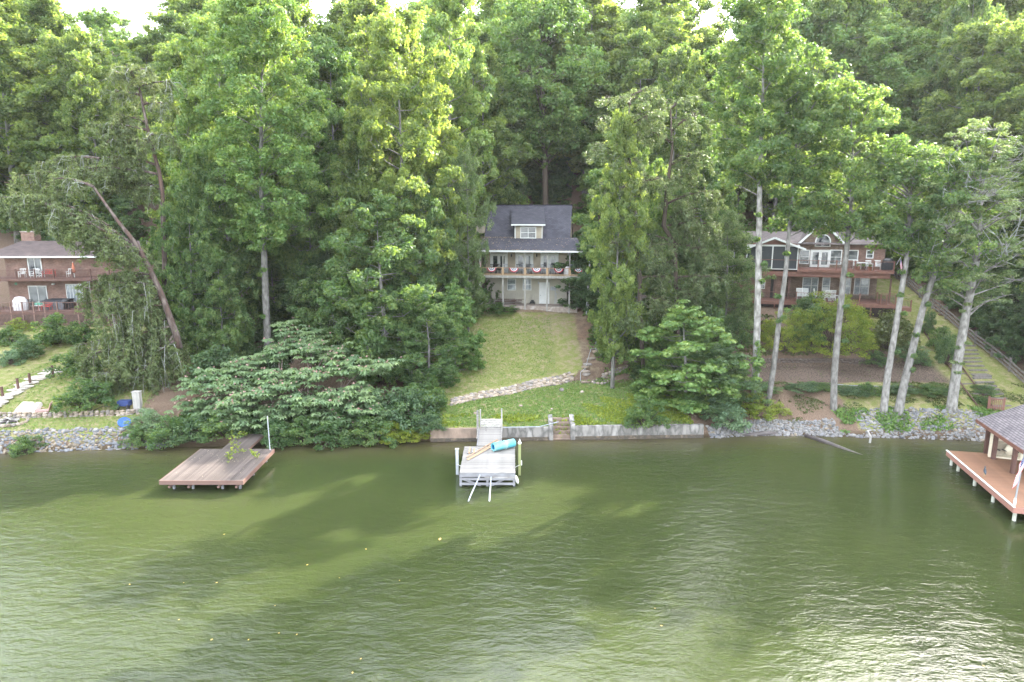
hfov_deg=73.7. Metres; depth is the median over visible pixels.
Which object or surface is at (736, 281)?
shrub
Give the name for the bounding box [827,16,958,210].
broadleaf tree
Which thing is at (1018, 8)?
broadleaf tree
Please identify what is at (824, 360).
block retaining wall
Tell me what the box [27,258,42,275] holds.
sliding door
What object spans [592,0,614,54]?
broadleaf tree
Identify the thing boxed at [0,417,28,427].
log fire pit
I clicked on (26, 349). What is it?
shrub
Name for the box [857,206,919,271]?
broadleaf tree
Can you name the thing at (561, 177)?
young tree
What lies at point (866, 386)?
shrub
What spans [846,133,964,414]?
tall tree
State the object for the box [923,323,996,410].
inclined rails
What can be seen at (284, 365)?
shrub
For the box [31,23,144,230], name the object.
broadleaf tree
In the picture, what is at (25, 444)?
feathery shrub
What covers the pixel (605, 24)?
broadleaf tree
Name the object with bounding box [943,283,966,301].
shrub
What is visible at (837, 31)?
broadleaf tree
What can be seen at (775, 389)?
ground cover
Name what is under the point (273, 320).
shrub
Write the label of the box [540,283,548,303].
basement door
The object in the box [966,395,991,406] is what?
ground cover
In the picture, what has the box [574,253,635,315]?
young tree
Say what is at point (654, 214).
broadleaf tree
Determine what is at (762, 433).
drift log
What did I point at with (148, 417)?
shrub
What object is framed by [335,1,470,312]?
broadleaf tree
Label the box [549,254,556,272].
door
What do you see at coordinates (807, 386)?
ground cover
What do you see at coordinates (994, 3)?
broadleaf tree
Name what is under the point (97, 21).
broadleaf tree
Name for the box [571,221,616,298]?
young tree
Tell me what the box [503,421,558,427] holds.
white pipe
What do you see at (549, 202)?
shrub
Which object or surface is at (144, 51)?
broadleaf tree
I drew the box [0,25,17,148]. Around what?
broadleaf tree
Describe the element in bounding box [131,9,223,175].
broadleaf tree
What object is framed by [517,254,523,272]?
door
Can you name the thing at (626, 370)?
weeds
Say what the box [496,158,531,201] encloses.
young tree
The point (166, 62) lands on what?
broadleaf tree
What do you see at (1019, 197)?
broadleaf tree
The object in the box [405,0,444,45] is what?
broadleaf tree
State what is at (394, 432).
shrub
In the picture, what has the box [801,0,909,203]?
broadleaf tree
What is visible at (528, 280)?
window
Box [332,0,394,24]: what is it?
broadleaf tree
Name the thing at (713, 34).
broadleaf tree
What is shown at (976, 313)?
young tree
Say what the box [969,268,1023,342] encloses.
young tree
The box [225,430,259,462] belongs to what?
fallen branch
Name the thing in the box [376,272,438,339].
young tree
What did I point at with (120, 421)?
blue saucer
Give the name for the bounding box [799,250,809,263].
window
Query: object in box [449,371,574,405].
dry stone wall
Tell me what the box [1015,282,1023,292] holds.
broadleaf tree
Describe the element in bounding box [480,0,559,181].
broadleaf tree
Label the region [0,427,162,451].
rocks
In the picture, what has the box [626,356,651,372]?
shrub
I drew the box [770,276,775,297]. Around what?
dark doorway
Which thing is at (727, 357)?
broadleaf tree
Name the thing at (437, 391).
shrub
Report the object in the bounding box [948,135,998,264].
broadleaf tree
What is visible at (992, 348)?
rail fence
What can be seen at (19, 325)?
shrub
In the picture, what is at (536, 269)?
bunting fan
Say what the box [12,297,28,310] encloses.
covered grill
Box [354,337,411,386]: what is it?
shrub
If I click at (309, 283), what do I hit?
broadleaf tree
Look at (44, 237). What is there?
young tree
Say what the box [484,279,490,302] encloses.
climbing rose
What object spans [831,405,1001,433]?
weeds
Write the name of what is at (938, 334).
shrub
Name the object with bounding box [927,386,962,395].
ground cover
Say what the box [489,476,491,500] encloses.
ramp pipe
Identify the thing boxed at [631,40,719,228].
broadleaf tree
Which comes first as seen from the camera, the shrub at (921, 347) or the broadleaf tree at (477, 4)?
the shrub at (921, 347)
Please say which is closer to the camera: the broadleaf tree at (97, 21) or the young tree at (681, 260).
the young tree at (681, 260)
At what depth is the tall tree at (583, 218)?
64.27 m
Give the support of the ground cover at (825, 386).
on the ground at (568, 344)
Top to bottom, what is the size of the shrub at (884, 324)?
4.280 m
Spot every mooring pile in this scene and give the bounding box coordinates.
[455,448,459,474]
[516,439,521,475]
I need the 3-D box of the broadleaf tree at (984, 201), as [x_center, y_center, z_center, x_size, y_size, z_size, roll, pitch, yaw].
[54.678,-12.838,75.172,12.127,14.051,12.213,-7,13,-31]
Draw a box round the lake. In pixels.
[0,435,1023,681]
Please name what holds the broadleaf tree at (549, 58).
on the ground at (568, 344)
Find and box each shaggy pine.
[0,174,192,396]
[6,62,188,293]
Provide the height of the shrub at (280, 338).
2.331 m
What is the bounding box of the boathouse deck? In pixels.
[946,450,1023,520]
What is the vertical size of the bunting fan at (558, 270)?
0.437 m
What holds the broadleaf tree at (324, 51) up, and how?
on the ground at (568, 344)
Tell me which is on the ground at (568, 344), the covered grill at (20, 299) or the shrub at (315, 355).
the shrub at (315, 355)
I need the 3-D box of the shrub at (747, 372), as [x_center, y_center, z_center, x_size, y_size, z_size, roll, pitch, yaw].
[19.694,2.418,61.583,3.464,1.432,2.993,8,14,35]
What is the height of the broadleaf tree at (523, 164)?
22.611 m
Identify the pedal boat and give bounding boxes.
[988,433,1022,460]
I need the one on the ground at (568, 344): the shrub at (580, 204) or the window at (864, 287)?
the shrub at (580, 204)
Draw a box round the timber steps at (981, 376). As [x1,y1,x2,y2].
[963,345,1011,406]
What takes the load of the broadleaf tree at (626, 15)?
on the ground at (568, 344)
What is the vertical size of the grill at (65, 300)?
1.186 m
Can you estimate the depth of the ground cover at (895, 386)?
56.54 m
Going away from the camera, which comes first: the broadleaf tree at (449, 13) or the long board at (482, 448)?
the long board at (482, 448)
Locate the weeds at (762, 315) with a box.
[715,314,897,355]
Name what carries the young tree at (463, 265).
on the ground at (568, 344)
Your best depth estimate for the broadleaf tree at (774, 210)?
85.44 m
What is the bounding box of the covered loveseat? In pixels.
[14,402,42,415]
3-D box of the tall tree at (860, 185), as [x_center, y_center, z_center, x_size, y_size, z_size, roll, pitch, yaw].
[24.884,-6.868,52.656,7.224,25.813,7.124,6,13,30]
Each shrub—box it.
[0,325,30,346]
[0,349,26,366]
[5,317,33,331]
[6,434,48,457]
[9,336,46,358]
[30,311,79,346]
[44,347,106,379]
[49,378,119,412]
[67,320,108,344]
[116,422,153,448]
[123,407,167,431]
[145,414,200,450]
[165,412,217,446]
[182,341,244,384]
[196,409,258,442]
[239,340,263,358]
[239,351,297,392]
[251,327,274,339]
[253,316,287,335]
[253,331,277,341]
[253,414,302,449]
[261,336,295,348]
[271,337,293,357]
[274,309,291,319]
[277,415,335,445]
[299,318,355,365]
[310,408,368,450]
[345,415,398,448]
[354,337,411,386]
[358,386,408,426]
[378,421,413,444]
[386,383,441,432]
[404,426,430,442]
[406,376,449,411]
[408,411,447,433]
[472,284,489,312]
[480,302,519,314]
[531,182,571,198]
[533,194,561,203]
[548,164,576,179]
[552,200,581,217]
[566,172,586,186]
[577,206,600,220]
[578,201,590,216]
[586,331,609,340]
[593,342,623,356]
[623,395,670,428]
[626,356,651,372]
[627,364,651,378]
[628,368,651,381]
[630,365,680,393]
[650,307,689,349]
[682,297,733,347]
[699,396,732,423]
[710,262,742,302]
[711,401,752,432]
[716,306,752,348]
[727,366,751,374]
[730,298,753,323]
[739,392,777,421]
[760,311,810,353]
[770,401,792,415]
[787,291,879,359]
[788,292,830,319]
[792,303,832,346]
[854,309,920,351]
[858,349,886,366]
[858,381,882,396]
[896,341,930,358]
[900,260,947,276]
[901,349,933,366]
[921,308,936,334]
[923,325,957,349]
[934,330,956,364]
[939,290,960,300]
[941,298,972,308]
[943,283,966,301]
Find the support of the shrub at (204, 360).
on the ground at (568, 344)
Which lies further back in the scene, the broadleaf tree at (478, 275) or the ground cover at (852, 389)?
the broadleaf tree at (478, 275)
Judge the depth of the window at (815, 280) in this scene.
74.64 m
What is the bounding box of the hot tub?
[41,298,73,309]
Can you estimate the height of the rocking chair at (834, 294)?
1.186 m
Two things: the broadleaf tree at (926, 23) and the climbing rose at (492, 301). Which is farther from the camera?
the broadleaf tree at (926, 23)
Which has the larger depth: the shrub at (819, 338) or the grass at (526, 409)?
the shrub at (819, 338)
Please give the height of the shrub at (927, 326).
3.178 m
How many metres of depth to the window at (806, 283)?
74.86 m
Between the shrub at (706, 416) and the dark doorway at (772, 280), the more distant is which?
the dark doorway at (772, 280)
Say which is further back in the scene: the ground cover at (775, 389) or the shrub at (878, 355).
the shrub at (878, 355)
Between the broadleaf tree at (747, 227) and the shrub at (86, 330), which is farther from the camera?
the broadleaf tree at (747, 227)
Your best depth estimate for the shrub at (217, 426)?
50.30 m
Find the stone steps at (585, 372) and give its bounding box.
[580,349,597,383]
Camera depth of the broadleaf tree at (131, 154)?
87.00 m
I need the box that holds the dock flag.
[1012,458,1023,488]
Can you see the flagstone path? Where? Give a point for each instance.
(25, 385)
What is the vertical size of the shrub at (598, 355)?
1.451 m
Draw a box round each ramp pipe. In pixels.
[468,475,480,500]
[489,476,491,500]
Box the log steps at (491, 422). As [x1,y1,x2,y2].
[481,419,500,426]
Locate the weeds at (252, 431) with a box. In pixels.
[175,407,439,440]
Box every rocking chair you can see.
[802,288,808,296]
[828,290,835,300]
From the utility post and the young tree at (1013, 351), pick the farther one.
the young tree at (1013, 351)
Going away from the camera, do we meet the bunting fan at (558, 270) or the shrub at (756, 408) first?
the shrub at (756, 408)
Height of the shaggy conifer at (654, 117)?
23.594 m
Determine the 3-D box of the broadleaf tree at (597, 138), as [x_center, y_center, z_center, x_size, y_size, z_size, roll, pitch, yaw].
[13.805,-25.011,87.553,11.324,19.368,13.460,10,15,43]
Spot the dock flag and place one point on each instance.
(1021, 465)
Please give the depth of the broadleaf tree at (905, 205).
79.83 m
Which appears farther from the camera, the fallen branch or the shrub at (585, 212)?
the shrub at (585, 212)
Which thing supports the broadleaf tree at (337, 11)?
on the ground at (568, 344)
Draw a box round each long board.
[466,440,498,459]
[467,439,497,456]
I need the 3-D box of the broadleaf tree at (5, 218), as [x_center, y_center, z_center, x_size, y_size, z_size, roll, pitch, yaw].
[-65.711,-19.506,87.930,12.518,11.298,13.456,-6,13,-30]
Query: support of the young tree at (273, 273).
on the ground at (568, 344)
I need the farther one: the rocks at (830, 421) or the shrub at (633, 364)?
the shrub at (633, 364)
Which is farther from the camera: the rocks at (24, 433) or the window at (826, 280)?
the window at (826, 280)
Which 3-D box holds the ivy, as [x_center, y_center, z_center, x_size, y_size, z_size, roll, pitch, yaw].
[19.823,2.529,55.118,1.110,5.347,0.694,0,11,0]
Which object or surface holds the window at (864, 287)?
in the brick lake house at (815, 262)
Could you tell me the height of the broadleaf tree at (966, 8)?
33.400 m
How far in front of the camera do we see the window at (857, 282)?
73.52 m
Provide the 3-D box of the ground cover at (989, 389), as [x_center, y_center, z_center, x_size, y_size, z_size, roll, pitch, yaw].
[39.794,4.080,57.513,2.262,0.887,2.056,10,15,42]
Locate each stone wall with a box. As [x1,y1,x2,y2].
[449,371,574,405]
[601,365,627,377]
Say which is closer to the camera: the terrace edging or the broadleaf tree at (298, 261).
the terrace edging
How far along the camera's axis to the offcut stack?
46.75 m
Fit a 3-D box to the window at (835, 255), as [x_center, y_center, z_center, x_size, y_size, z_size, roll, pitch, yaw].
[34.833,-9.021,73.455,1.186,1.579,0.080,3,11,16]
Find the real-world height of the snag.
1.209 m
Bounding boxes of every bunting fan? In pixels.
[532,268,540,271]
[554,268,562,272]
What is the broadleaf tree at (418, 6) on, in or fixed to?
on the ground at (568, 344)
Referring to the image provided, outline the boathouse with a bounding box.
[975,404,1023,473]
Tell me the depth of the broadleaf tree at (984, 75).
73.31 m
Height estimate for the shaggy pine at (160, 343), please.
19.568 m
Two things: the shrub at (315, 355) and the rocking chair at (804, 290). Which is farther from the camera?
the rocking chair at (804, 290)
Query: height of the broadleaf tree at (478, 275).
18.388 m
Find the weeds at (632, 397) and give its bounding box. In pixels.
[582,392,701,423]
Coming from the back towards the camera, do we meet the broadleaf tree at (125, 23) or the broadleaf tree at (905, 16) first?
the broadleaf tree at (125, 23)
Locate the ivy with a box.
[751,340,765,402]
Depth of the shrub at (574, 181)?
92.96 m
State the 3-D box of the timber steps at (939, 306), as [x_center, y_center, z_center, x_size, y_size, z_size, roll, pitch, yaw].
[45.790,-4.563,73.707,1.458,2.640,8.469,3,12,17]
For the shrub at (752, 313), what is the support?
on the ground at (568, 344)
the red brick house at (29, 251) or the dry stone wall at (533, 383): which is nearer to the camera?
the dry stone wall at (533, 383)
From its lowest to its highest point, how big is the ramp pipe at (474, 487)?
0.976 m
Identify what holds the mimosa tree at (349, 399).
on the ground at (568, 344)
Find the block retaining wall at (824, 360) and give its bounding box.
[745,358,900,364]
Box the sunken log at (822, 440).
[804,434,861,454]
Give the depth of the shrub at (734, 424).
52.52 m
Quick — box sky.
[59,0,802,39]
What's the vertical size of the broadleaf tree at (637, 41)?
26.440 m
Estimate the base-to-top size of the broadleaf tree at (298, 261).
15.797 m
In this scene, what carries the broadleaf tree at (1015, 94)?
on the ground at (568, 344)
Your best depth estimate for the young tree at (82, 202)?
87.24 m
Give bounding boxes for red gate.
[987,396,1005,410]
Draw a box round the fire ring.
[591,379,608,384]
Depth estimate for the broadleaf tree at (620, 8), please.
90.58 m
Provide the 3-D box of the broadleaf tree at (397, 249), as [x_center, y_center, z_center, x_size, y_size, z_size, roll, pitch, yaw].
[-11.313,-4.870,58.668,13.422,16.220,11.951,0,11,0]
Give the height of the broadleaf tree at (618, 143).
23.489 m
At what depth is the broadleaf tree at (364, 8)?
72.59 m
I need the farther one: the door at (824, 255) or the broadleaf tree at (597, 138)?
the broadleaf tree at (597, 138)
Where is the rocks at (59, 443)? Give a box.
[0,427,166,452]
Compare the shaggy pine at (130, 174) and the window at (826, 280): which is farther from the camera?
the window at (826, 280)
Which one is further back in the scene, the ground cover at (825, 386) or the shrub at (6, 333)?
the shrub at (6, 333)
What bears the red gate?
on the ground at (568, 344)
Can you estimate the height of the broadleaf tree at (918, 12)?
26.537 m
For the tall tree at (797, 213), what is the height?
28.146 m
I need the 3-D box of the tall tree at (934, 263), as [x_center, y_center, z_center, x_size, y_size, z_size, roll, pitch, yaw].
[33.453,-4.538,52.417,6.519,21.697,5.632,5,12,22]
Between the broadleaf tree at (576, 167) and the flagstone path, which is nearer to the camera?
the flagstone path
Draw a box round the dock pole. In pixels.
[267,416,270,449]
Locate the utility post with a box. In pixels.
[131,390,142,408]
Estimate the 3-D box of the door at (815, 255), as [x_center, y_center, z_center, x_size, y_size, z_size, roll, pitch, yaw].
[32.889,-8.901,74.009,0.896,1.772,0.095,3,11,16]
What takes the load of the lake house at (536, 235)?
on the ground at (568, 344)
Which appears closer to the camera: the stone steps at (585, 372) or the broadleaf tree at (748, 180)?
the stone steps at (585, 372)
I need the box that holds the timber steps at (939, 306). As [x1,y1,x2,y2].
[921,283,951,315]
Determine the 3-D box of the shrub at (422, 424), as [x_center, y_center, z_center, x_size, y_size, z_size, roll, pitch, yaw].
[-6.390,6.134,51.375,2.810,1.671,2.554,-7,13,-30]
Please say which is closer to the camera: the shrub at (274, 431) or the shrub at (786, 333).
the shrub at (274, 431)
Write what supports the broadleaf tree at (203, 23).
on the ground at (568, 344)
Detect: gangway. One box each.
[222,434,263,448]
[476,408,501,445]
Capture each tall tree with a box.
[189,0,339,349]
[482,0,619,203]
[571,167,622,306]
[696,0,821,403]
[764,44,857,407]
[792,76,901,411]
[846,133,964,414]
[894,135,998,415]
[904,117,1023,412]
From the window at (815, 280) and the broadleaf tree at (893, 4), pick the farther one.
the broadleaf tree at (893, 4)
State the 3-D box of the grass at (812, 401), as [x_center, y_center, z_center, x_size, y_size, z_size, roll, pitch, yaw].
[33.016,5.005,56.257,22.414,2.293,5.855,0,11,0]
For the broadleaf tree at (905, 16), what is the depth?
91.31 m
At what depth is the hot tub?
72.40 m
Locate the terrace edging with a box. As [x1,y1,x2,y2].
[0,408,154,417]
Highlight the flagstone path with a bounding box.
[0,369,62,406]
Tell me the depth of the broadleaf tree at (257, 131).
98.06 m
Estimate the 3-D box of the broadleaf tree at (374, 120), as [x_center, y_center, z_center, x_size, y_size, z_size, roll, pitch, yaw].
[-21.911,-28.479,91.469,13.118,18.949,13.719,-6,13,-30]
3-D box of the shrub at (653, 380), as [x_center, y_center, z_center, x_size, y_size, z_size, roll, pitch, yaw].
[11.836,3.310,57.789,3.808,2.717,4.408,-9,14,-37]
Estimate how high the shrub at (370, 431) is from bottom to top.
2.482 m
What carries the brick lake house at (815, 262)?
on the ground at (568, 344)
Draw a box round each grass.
[0,333,190,437]
[434,378,692,437]
[441,315,555,394]
[774,380,1023,425]
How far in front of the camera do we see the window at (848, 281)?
73.77 m
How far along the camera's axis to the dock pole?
47.30 m
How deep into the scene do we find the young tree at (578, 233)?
80.73 m
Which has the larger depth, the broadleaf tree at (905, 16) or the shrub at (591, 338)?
the broadleaf tree at (905, 16)
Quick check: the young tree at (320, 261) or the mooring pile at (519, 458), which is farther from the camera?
the young tree at (320, 261)
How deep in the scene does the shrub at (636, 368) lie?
60.41 m
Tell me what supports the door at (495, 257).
in the lake house at (536, 235)
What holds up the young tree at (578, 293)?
on the ground at (568, 344)
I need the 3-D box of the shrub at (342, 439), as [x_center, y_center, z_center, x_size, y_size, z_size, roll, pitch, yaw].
[-12.787,6.495,51.129,4.038,2.801,4.675,0,11,-2]
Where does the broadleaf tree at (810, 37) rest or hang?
on the ground at (568, 344)
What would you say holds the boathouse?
on the boathouse deck
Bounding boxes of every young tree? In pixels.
[0,168,55,227]
[0,186,58,240]
[22,193,84,240]
[71,191,133,217]
[97,194,150,240]
[235,243,293,322]
[235,251,292,315]
[275,251,354,337]
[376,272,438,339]
[409,247,481,325]
[433,220,471,278]
[435,257,493,319]
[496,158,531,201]
[497,149,539,191]
[523,143,576,203]
[553,233,644,313]
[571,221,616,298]
[573,204,617,240]
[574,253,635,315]
[635,246,728,336]
[913,219,972,275]
[954,246,1023,334]
[959,219,1023,311]
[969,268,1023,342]
[982,285,1023,363]
[985,226,1023,317]
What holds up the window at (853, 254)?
in the brick lake house at (815, 262)
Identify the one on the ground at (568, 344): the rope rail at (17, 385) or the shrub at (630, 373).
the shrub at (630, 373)
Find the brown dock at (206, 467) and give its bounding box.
[159,449,274,488]
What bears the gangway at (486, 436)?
on the ground at (568, 344)
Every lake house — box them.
[476,204,590,312]
[738,224,911,318]
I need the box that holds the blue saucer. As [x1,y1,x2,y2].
[117,417,130,426]
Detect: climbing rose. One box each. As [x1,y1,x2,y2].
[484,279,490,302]
[488,282,494,303]
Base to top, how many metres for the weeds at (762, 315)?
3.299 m
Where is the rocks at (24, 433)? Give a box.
[0,428,163,451]
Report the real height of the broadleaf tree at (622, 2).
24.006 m
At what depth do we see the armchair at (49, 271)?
73.39 m
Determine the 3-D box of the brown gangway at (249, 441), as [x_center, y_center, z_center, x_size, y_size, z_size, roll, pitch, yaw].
[-19.402,7.363,49.326,1.820,0.200,3.300,0,11,0]
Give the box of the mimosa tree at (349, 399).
[163,317,405,447]
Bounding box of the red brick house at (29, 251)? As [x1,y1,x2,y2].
[0,231,161,327]
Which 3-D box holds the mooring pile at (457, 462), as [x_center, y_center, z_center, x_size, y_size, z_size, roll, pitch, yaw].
[-3.372,8.693,45.214,0.756,3.278,0.295,0,11,0]
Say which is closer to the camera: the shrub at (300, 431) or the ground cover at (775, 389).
the shrub at (300, 431)
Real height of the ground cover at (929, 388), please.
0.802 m
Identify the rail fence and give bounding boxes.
[893,268,1023,382]
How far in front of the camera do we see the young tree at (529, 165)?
91.06 m
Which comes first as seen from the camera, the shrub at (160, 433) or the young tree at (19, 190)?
the shrub at (160, 433)
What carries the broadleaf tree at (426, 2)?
on the ground at (568, 344)
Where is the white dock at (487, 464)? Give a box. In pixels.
[459,446,514,485]
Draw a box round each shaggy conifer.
[583,85,678,367]
[632,94,731,359]
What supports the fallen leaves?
on the ground at (568, 344)
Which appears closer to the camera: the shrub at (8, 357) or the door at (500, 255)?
the shrub at (8, 357)
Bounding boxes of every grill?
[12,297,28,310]
[61,299,69,308]
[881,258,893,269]
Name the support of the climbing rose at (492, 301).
on the lake house at (536, 235)
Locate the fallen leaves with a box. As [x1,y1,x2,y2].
[0,209,1023,395]
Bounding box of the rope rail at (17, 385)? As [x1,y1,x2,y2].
[0,365,54,396]
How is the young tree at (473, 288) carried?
on the ground at (568, 344)
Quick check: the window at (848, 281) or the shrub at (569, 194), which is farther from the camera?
the shrub at (569, 194)
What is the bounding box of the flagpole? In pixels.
[1013,454,1023,504]
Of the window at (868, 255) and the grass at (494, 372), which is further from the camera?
the window at (868, 255)
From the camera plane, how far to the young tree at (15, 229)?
84.69 m
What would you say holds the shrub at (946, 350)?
on the ground at (568, 344)
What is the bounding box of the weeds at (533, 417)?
[439,412,678,434]
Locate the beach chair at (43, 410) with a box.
[35,401,52,413]
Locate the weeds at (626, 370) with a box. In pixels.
[581,309,717,385]
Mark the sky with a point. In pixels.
(132, 10)
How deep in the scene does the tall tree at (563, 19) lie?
80.92 m
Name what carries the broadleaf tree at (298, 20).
on the ground at (568, 344)
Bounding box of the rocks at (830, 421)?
[708,406,984,440]
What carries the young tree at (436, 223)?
on the ground at (568, 344)
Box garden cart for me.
[117,399,131,409]
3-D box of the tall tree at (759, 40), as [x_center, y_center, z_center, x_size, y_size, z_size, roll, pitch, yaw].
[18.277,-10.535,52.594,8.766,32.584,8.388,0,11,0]
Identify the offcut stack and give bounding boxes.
[467,447,477,453]
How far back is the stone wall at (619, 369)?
62.06 m
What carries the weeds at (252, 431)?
on the ground at (568, 344)
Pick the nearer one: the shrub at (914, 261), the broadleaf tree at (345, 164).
the broadleaf tree at (345, 164)
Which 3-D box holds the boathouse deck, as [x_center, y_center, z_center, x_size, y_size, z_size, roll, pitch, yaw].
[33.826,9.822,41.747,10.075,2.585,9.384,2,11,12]
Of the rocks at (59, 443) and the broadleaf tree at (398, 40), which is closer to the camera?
the rocks at (59, 443)
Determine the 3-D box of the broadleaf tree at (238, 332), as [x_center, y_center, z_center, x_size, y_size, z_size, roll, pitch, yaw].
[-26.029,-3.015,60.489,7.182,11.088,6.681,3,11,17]
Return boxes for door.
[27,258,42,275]
[28,286,47,305]
[65,284,82,301]
[492,254,498,272]
[499,254,505,272]
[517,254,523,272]
[524,254,531,272]
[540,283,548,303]
[542,254,549,271]
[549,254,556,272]
[810,251,820,266]
[819,251,829,266]
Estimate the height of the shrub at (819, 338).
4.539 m
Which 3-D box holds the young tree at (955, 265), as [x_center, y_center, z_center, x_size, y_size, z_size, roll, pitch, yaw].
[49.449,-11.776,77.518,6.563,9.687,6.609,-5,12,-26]
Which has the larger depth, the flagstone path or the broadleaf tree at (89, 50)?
the broadleaf tree at (89, 50)
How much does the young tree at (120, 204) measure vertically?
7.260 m
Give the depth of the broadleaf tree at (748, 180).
85.66 m
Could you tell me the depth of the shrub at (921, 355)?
62.13 m
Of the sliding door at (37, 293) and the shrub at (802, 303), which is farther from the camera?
the sliding door at (37, 293)
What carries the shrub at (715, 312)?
on the ground at (568, 344)
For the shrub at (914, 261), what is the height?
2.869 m
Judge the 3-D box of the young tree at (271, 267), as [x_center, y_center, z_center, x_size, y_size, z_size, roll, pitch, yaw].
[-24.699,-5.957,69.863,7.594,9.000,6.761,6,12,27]
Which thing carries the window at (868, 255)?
in the brick lake house at (815, 262)
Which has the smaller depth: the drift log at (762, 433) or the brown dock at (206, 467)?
the brown dock at (206, 467)
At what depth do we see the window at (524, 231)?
73.23 m
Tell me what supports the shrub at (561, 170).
on the ground at (568, 344)
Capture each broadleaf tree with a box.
[0,0,69,134]
[0,0,73,242]
[0,0,111,200]
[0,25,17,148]
[0,148,22,232]
[4,2,115,147]
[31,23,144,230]
[73,6,133,121]
[85,13,143,62]
[87,139,156,192]
[90,36,179,180]
[98,35,148,90]
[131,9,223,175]
[136,42,223,259]
[136,175,242,357]
[136,205,216,340]
[137,0,216,74]
[156,0,225,103]
[156,0,282,315]
[157,0,192,28]
[158,145,262,338]
[182,244,256,363]
[204,35,306,141]
[250,0,361,245]
[265,26,312,157]
[274,179,347,329]
[283,32,382,279]
[286,257,379,358]
[306,0,375,72]
[306,0,421,221]
[309,188,456,371]
[315,59,389,174]
[320,116,399,320]
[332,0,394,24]
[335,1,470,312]
[362,175,471,341]
[380,298,469,392]
[390,2,464,154]
[394,0,499,261]
[401,0,461,119]
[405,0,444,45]
[424,278,487,374]
[436,21,527,214]
[442,42,537,272]
[445,143,497,331]
[454,0,495,28]
[474,0,484,20]
[476,11,492,24]
[477,18,559,169]
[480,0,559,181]
[490,2,580,171]
[537,11,604,186]
[545,0,632,194]
[567,70,651,201]
[577,26,681,199]
[581,107,655,388]
[583,2,638,118]
[589,0,703,163]
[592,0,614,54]
[593,147,687,362]
[604,8,697,177]
[615,0,629,46]
[623,299,763,413]
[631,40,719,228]
[657,0,731,77]
[662,146,754,307]
[676,73,710,183]
[677,343,772,413]
[685,79,739,258]
[685,208,775,330]
[687,39,763,191]
[688,20,751,149]
[702,57,792,222]
[722,211,841,254]
[729,30,799,202]
[730,0,742,40]
[730,34,825,230]
[740,0,856,200]
[764,0,862,205]
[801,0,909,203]
[822,20,884,146]
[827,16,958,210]
[837,6,933,210]
[852,0,918,52]
[856,0,910,39]
[856,146,971,262]
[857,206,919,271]
[876,54,965,204]
[880,4,998,104]
[890,0,999,136]
[890,18,943,117]
[890,48,987,163]
[892,0,988,136]
[892,3,915,24]
[898,12,1023,233]
[900,0,981,53]
[905,0,1017,203]
[909,0,980,89]
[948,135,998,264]
[956,191,1006,263]
[965,0,1023,88]
[976,9,1023,200]
[981,0,1000,20]
[982,88,1023,233]
[985,84,1023,298]
[999,144,1023,183]
[1005,0,1023,78]
[1005,186,1023,255]
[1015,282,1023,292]
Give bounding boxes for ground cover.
[760,381,783,393]
[779,381,823,393]
[811,381,840,391]
[837,385,871,396]
[880,383,918,396]
[908,382,946,397]
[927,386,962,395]
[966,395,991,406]
[971,384,1000,395]
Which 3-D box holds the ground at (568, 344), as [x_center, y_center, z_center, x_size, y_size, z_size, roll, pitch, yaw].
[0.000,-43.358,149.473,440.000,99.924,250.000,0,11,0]
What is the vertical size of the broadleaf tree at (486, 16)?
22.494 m
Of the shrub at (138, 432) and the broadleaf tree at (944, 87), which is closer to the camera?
the shrub at (138, 432)
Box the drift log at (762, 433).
[742,431,782,435]
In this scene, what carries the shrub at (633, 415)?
on the ground at (568, 344)
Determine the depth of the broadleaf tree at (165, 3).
127.37 m
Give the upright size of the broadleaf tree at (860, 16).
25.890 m
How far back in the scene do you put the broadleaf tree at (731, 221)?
64.80 m
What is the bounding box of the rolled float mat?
[491,439,515,450]
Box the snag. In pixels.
[867,430,871,442]
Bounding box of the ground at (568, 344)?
[0,52,1023,452]
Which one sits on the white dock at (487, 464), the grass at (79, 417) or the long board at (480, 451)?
the long board at (480, 451)
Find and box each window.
[507,278,515,289]
[520,227,535,237]
[523,278,530,289]
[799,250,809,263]
[802,277,811,292]
[810,277,818,293]
[815,234,830,246]
[822,277,830,292]
[829,250,841,264]
[845,278,851,294]
[848,250,858,259]
[853,278,860,293]
[859,278,869,294]
[866,250,873,258]
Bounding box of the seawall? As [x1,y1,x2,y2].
[430,414,703,441]
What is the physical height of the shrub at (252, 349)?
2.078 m
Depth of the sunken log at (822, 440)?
51.12 m
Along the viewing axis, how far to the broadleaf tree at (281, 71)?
93.52 m
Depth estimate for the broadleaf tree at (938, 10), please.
84.61 m
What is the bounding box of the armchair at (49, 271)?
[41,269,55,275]

